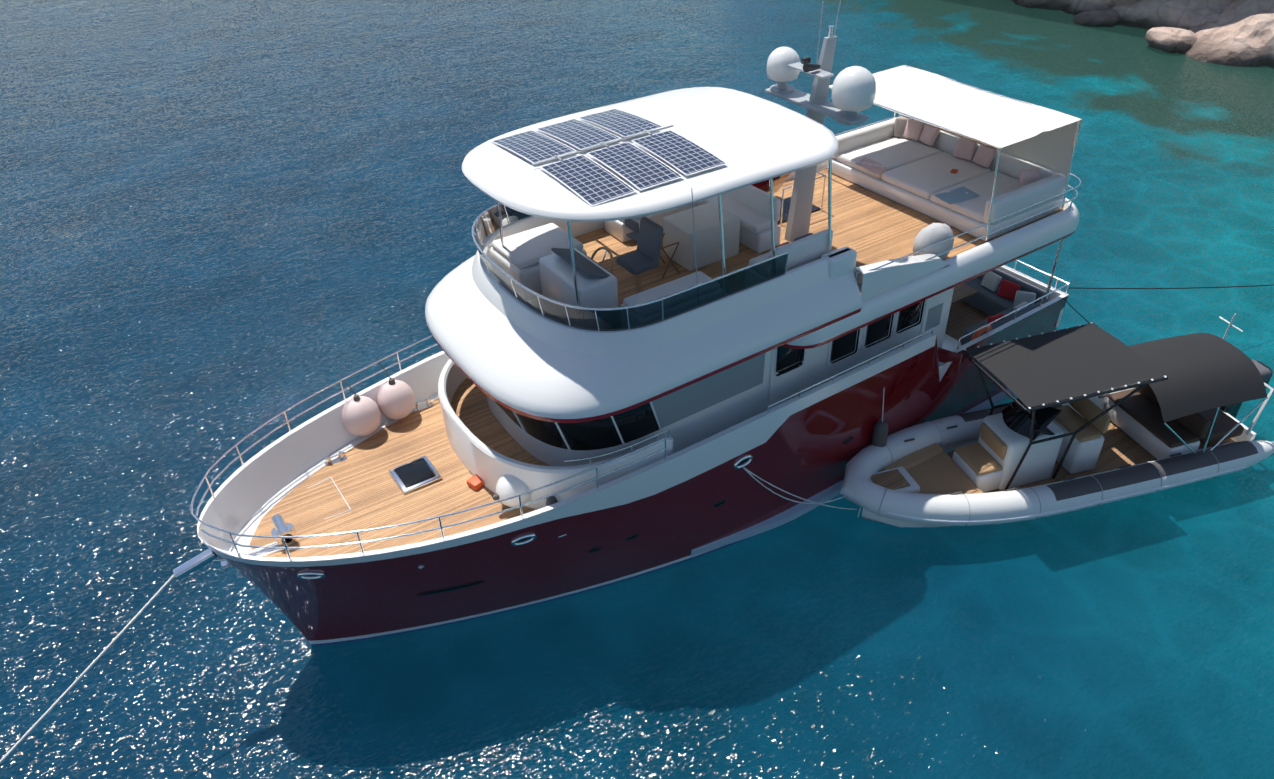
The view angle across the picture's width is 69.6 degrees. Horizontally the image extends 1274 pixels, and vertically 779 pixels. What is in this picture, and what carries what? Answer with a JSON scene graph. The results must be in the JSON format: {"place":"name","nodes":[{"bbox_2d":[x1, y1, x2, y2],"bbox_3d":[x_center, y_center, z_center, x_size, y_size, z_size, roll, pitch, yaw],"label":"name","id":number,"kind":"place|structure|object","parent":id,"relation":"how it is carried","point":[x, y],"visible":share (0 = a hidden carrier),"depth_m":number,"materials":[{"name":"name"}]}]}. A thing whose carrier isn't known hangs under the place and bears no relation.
{"place":"outdoors","nodes":[
{"label":"outdoors","id":0,"kind":"place"},
{"bbox_2d":[0,0,1273,778],"bbox_3d":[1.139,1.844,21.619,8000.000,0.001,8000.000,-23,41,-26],"label":"sea","id":1,"kind":"structure","parent":0,"point":[226,226],"depth_m":23.02,"materials":[{"name":"liquid"}]},
{"bbox_2d":[173,0,1082,645],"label":"yacht","id":2,"kind":"object","parent":1,"relation":"on","point":[657,322],"visible":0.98,"depth_m":17.31,"materials":[{"name":"white"}]},
{"bbox_2d":[0,284,1273,763],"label":"ropes","id":3,"kind":"object","parent":2,"relation":"attached to","point":[744,468],"visible":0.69,"depth_m":15.07,"materials":[{"name":"white fabric"}]},
{"bbox_2d":[840,314,1273,526],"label":"tender","id":4,"kind":"object","parent":1,"relation":"on","point":[1093,414],"visible":1,"depth_m":19.70,"materials":[{"name":"grey rubber"}]},
{"bbox_2d":[1012,0,1273,67],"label":"rocks","id":5,"kind":"object","parent":1,"relation":"in","point":[1237,33],"visible":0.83,"depth_m":46.55,"materials":[{"name":"grey stone"}]}
]}

